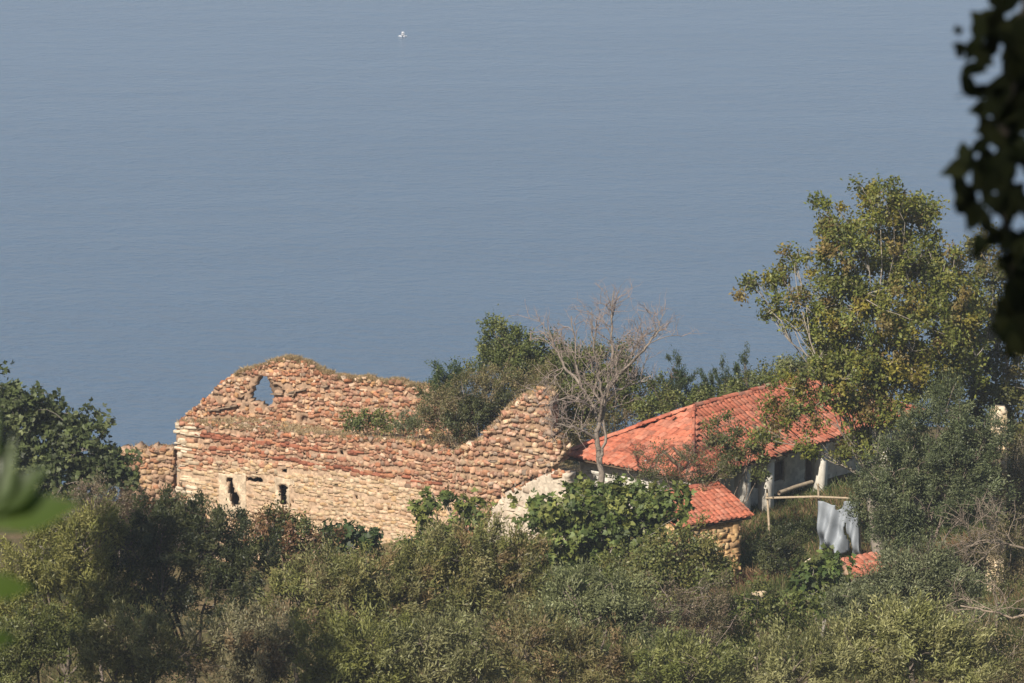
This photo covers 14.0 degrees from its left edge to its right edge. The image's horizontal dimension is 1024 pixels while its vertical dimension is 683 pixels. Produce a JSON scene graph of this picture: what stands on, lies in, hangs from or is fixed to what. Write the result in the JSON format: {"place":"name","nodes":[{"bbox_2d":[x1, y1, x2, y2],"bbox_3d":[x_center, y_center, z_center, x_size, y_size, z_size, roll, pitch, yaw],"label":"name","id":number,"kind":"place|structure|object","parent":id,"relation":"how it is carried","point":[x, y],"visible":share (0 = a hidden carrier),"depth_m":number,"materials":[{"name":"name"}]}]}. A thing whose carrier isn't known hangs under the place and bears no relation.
{"place":"outdoors","nodes":[
{"label":"outdoors","id":0,"kind":"place"},
{"bbox_2d":[0,0,1023,500],"bbox_3d":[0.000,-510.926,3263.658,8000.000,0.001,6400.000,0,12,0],"label":"sea","id":1,"kind":"structure","parent":0,"point":[200,200],"depth_m":942.31,"materials":[{"name":"blue liquid"}]},
{"bbox_2d":[0,422,1023,682],"bbox_3d":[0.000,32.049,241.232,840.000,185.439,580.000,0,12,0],"label":"hillside","id":2,"kind":"structure","parent":0,"point":[14,538],"depth_m":131.20,"materials":[{"name":"green plant"}]},
{"bbox_2d":[0,434,82,646],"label":"plant leaves","id":3,"kind":"object","parent":2,"relation":"on","point":[24,507],"visible":1,"depth_m":5.57,"materials":[{"name":"green plant"}]},
{"bbox_2d":[0,587,112,682],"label":"olive bush","id":4,"kind":"object","parent":2,"relation":"on","point":[25,627],"visible":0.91,"depth_m":101.17,"materials":[{"name":"green plant"}]},
{"bbox_2d":[0,491,140,682],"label":"olive tree","id":5,"kind":"object","parent":2,"relation":"on","point":[90,584],"visible":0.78,"depth_m":109.00,"materials":[{"name":"green plant"}]},
{"bbox_2d":[0,360,142,561],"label":"fig tree","id":6,"kind":"object","parent":2,"relation":"on","point":[52,423],"visible":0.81,"depth_m":131.23,"materials":[{"name":"green plant"}]},
{"bbox_2d":[38,464,142,682],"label":"heath bush","id":7,"kind":"object","parent":2,"relation":"on","point":[98,495],"visible":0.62,"depth_m":116.19,"materials":[{"name":"green plant"}]},
{"bbox_2d":[69,586,223,682],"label":"olive bush","id":8,"kind":"object","parent":2,"relation":"on","point":[140,660],"visible":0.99,"depth_m":100.23,"materials":[{"name":"green plant"}]},
{"bbox_2d":[119,441,177,537],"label":"stone wall","id":9,"kind":"structure","parent":2,"relation":"on","point":[158,468],"depth_m":138.27,"materials":[{"name":"beige stone"}]},
{"bbox_2d":[99,482,289,682],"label":"olive tree","id":10,"kind":"object","parent":2,"relation":"on","point":[171,516],"visible":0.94,"depth_m":109.43,"materials":[{"name":"green plant"}]},
{"bbox_2d":[173,585,318,682],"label":"olive bush","id":11,"kind":"object","parent":2,"relation":"on","point":[267,664],"visible":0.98,"depth_m":100.08,"materials":[{"name":"green plant"}]},
{"bbox_2d":[223,493,352,682],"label":"mastic bush","id":12,"kind":"object","parent":2,"relation":"on","point":[290,528],"visible":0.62,"depth_m":113.06,"materials":[{"name":"green plant"}]},
{"bbox_2d":[173,355,475,563],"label":"ruined building","id":13,"kind":"structure","parent":2,"relation":"on","point":[319,479],"depth_m":135.17,"materials":[{"name":"stone"}]},
{"bbox_2d":[123,353,573,453],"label":"dry grass","id":14,"kind":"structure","parent":13,"relation":"on","point":[326,371],"depth_m":136.09,"materials":[{"name":"beige plant"}]},
{"bbox_2d":[314,518,383,557],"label":"fig sapling","id":15,"kind":"object","parent":2,"relation":"on","point":[361,535],"visible":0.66,"depth_m":120.41,"materials":[{"name":"green plant"}]},
{"bbox_2d":[247,530,451,678],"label":"olive tree","id":16,"kind":"object","parent":2,"relation":"on","point":[355,577],"visible":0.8,"depth_m":106.00,"materials":[{"name":"green plant"}]},
{"bbox_2d":[279,591,425,682],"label":"olive bush","id":17,"kind":"object","parent":2,"relation":"on","point":[357,660],"visible":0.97,"depth_m":99.11,"materials":[{"name":"green plant"}]},
{"bbox_2d":[338,403,402,435],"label":"bush","id":18,"kind":"object","parent":2,"relation":"on","point":[357,422],"visible":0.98,"depth_m":133.81,"materials":[{"name":"green plant"}]},
{"bbox_2d":[365,531,428,599],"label":"mastic bush","id":19,"kind":"object","parent":2,"relation":"on","point":[389,544],"visible":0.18,"depth_m":120.59,"materials":[{"name":"green plant"}]},
{"bbox_2d":[373,403,435,438],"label":"bush","id":20,"kind":"object","parent":2,"relation":"on","point":[408,423],"visible":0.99,"depth_m":133.02,"materials":[{"name":"green plant"}]},
{"bbox_2d":[410,356,470,449],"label":"evergreen bush","id":21,"kind":"object","parent":2,"relation":"on","point":[439,373],"visible":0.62,"depth_m":134.30,"materials":[{"name":"green plant"}]},
{"bbox_2d":[370,590,514,682],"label":"olive bush","id":22,"kind":"object","parent":2,"relation":"on","point":[439,647],"visible":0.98,"depth_m":99.16,"materials":[{"name":"green plant"}]},
{"bbox_2d":[406,485,496,610],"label":"fig sapling","id":23,"kind":"object","parent":2,"relation":"on","point":[429,503],"visible":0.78,"depth_m":122.89,"materials":[{"name":"green plant"}]},
{"bbox_2d":[370,500,569,682],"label":"olive tree","id":24,"kind":"object","parent":2,"relation":"on","point":[454,573],"visible":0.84,"depth_m":106.93,"materials":[{"name":"green plant"}]},
{"bbox_2d":[439,383,513,447],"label":"green bush","id":25,"kind":"object","parent":2,"relation":"on","point":[450,420],"visible":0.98,"depth_m":131.79,"materials":[{"name":"green plant"}]},
{"bbox_2d":[411,354,564,447],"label":"dry bush","id":26,"kind":"object","parent":2,"relation":"on","point":[484,381],"visible":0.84,"depth_m":132.31,"materials":[{"name":"green plant"}]},
{"bbox_2d":[454,385,570,537],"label":"ruined gable","id":27,"kind":"structure","parent":2,"relation":"on","point":[513,448],"depth_m":129.77,"materials":[{"name":"stone"}]},
{"bbox_2d":[4,554,1023,682],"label":"ground cover","id":28,"kind":"object","parent":2,"relation":"on","point":[505,678],"visible":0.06,"depth_m":117.32,"materials":[{"name":"green plant"}]},
{"bbox_2d":[458,304,601,442],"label":"evergreen tree","id":29,"kind":"object","parent":2,"relation":"on","point":[501,350],"visible":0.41,"depth_m":135.46,"materials":[{"name":"green plant"}]},
{"bbox_2d":[486,468,575,545],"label":"whitewashed wall","id":30,"kind":"structure","parent":2,"relation":"on","point":[545,483],"depth_m":128.25,"materials":[{"name":"white paint"}]},
{"bbox_2d":[477,589,654,682],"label":"olive bush","id":31,"kind":"object","parent":2,"relation":"on","point":[526,637],"visible":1,"depth_m":98.24,"materials":[{"name":"green plant"}]},
{"bbox_2d":[519,329,670,481],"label":"thicket","id":32,"kind":"object","parent":2,"relation":"on","point":[574,436],"visible":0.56,"depth_m":134.32,"materials":[{"name":"green plant"}]},
{"bbox_2d":[509,553,683,669],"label":"olive tree","id":33,"kind":"object","parent":2,"relation":"on","point":[600,596],"visible":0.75,"depth_m":104.16,"materials":[{"name":"green plant"}]},
{"bbox_2d":[507,471,697,588],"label":"fig tree","id":34,"kind":"object","parent":2,"relation":"on","point":[609,506],"visible":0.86,"depth_m":119.05,"materials":[{"name":"green plant"}]},
{"bbox_2d":[509,277,701,540],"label":"bare tree","id":35,"kind":"object","parent":2,"relation":"on","point":[603,400],"visible":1,"depth_m":123.40,"materials":[{"name":"grey plant"}]},
{"bbox_2d":[538,333,680,434],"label":"bay tree","id":36,"kind":"object","parent":2,"relation":"on","point":[648,407],"visible":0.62,"depth_m":133.73,"materials":[{"name":"green plant"}]},
{"bbox_2d":[590,509,741,626],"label":"laurel bush","id":37,"kind":"object","parent":2,"relation":"on","point":[701,554],"visible":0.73,"depth_m":116.83,"materials":[{"name":"green plant"}]},
{"bbox_2d":[647,345,698,411],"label":"cypress","id":38,"kind":"object","parent":2,"relation":"on","point":[679,378],"visible":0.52,"depth_m":138.96,"materials":[{"name":"green plant"}]},
{"bbox_2d":[607,435,740,491],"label":"scrambling bush","id":39,"kind":"object","parent":2,"relation":"on","point":[653,472],"visible":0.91,"depth_m":124.66,"materials":[{"name":"green plant"}]},
{"bbox_2d":[610,621,752,682],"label":"olive bush","id":40,"kind":"object","parent":2,"relation":"on","point":[672,664],"visible":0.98,"depth_m":98.27,"materials":[{"name":"green plant"}]},
{"bbox_2d":[634,568,751,675],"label":"heath bush","id":41,"kind":"object","parent":2,"relation":"on","point":[693,613],"visible":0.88,"depth_m":106.42,"materials":[{"name":"green plant"}]},
{"bbox_2d":[661,481,753,589],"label":"shed","id":42,"kind":"structure","parent":2,"relation":"on","point":[729,511],"depth_m":123.82,"materials":[{"name":"tile"}]},
{"bbox_2d":[696,351,735,397],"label":"cypress","id":43,"kind":"object","parent":2,"relation":"on","point":[712,375],"visible":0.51,"depth_m":139.96,"materials":[{"name":"green plant"}]},
{"bbox_2d":[665,357,806,409],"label":"broadleaf bush","id":44,"kind":"object","parent":2,"relation":"on","point":[737,384],"visible":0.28,"depth_m":137.55,"materials":[{"name":"green plant"}]},
{"bbox_2d":[700,407,780,503],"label":"creeper","id":45,"kind":"object","parent":2,"relation":"on","point":[756,450],"visible":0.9,"depth_m":125.26,"materials":[{"name":"green plant"}]},
{"bbox_2d":[727,341,758,390],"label":"cypress","id":46,"kind":"object","parent":2,"relation":"on","point":[737,367],"visible":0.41,"depth_m":139.91,"materials":[{"name":"green plant"}]},
{"bbox_2d":[567,376,923,520],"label":"farmhouse","id":47,"kind":"object","parent":2,"relation":"on","point":[784,469],"visible":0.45,"depth_m":132.04,"materials":[{"name":"tile"}]},
{"bbox_2d":[804,453,811,481],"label":"door","id":48,"kind":"structure","parent":47,"relation":"in","point":[808,464],"depth_m":135.79,"materials":[{"name":"grey wood"}]},
{"bbox_2d":[751,591,766,597],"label":"boulder","id":49,"kind":"object","parent":2,"relation":"on","point":[759,592],"visible":0.51,"depth_m":119.97,"materials":[{"name":"stone"}]},
{"bbox_2d":[699,567,828,670],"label":"mastic bush","id":50,"kind":"object","parent":2,"relation":"on","point":[774,603],"visible":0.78,"depth_m":107.41,"materials":[{"name":"green plant"}]},
{"bbox_2d":[743,517,814,577],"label":"shade bush","id":51,"kind":"object","parent":2,"relation":"on","point":[767,552],"visible":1,"depth_m":122.95,"materials":[{"name":"green plant"}]},
{"bbox_2d":[700,607,865,682],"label":"olive bush","id":52,"kind":"object","parent":2,"relation":"on","point":[817,655],"visible":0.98,"depth_m":99.49,"materials":[{"name":"green plant"}]},
{"bbox_2d":[544,468,1023,682],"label":"weeds","id":53,"kind":"object","parent":2,"relation":"on","point":[745,562],"visible":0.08,"depth_m":125.69,"materials":[{"name":"green plant"}]},
{"bbox_2d":[777,480,813,494],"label":"fallen beam","id":54,"kind":"structure","parent":2,"relation":"on","point":[791,488],"depth_m":131.25,"materials":[{"name":"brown wood"}]},
{"bbox_2d":[765,484,864,553],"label":"rail fence","id":55,"kind":"object","parent":2,"relation":"on","point":[818,496],"visible":0.6,"depth_m":125.51,"materials":[{"name":"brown wood"}]},
{"bbox_2d":[817,501,859,554],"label":"tarpaulin","id":56,"kind":"object","parent":55,"relation":"hanging from","point":[830,523],"visible":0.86,"depth_m":124.90,"materials":[{"name":"white fabric"}]},
{"bbox_2d":[609,482,1023,637],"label":"dry weeds","id":57,"kind":"object","parent":2,"relation":"on","point":[744,574],"visible":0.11,"depth_m":125.76,"materials":[{"name":"green plant"}]},
{"bbox_2d":[763,339,875,390],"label":"pale bush","id":58,"kind":"object","parent":2,"relation":"on","point":[793,365],"visible":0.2,"depth_m":138.70,"materials":[{"name":"green plant"}]},
{"bbox_2d":[784,542,864,640],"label":"fig sapling","id":59,"kind":"object","parent":2,"relation":"on","point":[810,576],"visible":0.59,"depth_m":112.82,"materials":[{"name":"green plant"}]},
{"bbox_2d":[728,173,996,553],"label":"autumn tree","id":60,"kind":"object","parent":2,"relation":"on","point":[960,318],"visible":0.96,"depth_m":122.94,"materials":[{"name":"green plant"}]},
{"bbox_2d":[841,552,889,636],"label":"outbuilding","id":61,"kind":"structure","parent":2,"relation":"on","point":[866,557],"depth_m":115.28,"materials":[{"name":"tile"}]},
{"bbox_2d":[798,575,1015,682],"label":"bush","id":62,"kind":"object","parent":2,"relation":"on","point":[893,647],"visible":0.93,"depth_m":101.20,"materials":[{"name":"green plant"}]},
{"bbox_2d":[817,526,1014,682],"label":"juniper bush","id":63,"kind":"object","parent":2,"relation":"on","point":[934,566],"visible":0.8,"depth_m":109.16,"materials":[{"name":"green plant"}]},
{"bbox_2d":[839,361,1021,601],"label":"juniper tree","id":64,"kind":"object","parent":2,"relation":"on","point":[946,449],"visible":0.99,"depth_m":118.82,"materials":[{"name":"green plant"}]},
{"bbox_2d":[918,221,1023,454],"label":"leafy branch tree","id":65,"kind":"object","parent":2,"relation":"on","point":[1005,392],"visible":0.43,"depth_m":127.25,"materials":[{"name":"green plant"}]},
{"bbox_2d":[932,569,1023,662],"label":"dead bough","id":66,"kind":"object","parent":2,"relation":"on","point":[982,606],"visible":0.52,"depth_m":104.42,"materials":[{"name":"grey wood"}]},
{"bbox_2d":[939,0,1023,361],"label":"overhanging tree","id":67,"kind":"object","parent":2,"relation":"on","point":[1001,104],"visible":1,"depth_m":8.60,"materials":[{"name":"green plant"}]},
{"bbox_2d":[947,607,1023,682],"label":"hillside bush","id":68,"kind":"object","parent":2,"relation":"on","point":[1010,655],"visible":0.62,"depth_m":102.47,"materials":[{"name":"green plant"}]},
{"bbox_2d":[953,502,1023,626],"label":"dry bush","id":69,"kind":"object","parent":2,"relation":"on","point":[1007,572],"visible":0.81,"depth_m":113.87,"materials":[{"name":"brown plant"}]},
{"bbox_2d":[930,489,1023,583],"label":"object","id":70,"kind":"object","parent":69,"relation":"attached to","point":[975,543],"visible":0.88,"depth_m":112.27,"materials":[{"name":"brown plant"}]},
{"bbox_2d":[966,411,1023,558],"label":"bramble thicket","id":71,"kind":"object","parent":2,"relation":"on","point":[1016,459],"visible":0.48,"depth_m":121.03,"materials":[{"name":"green plant"}]},
{"bbox_2d":[985,404,1008,590],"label":"stone pillar","id":72,"kind":"structure","parent":2,"relation":"on","point":[1003,409],"depth_m":120.83,"materials":[{"name":"beige stone"}]}
]}

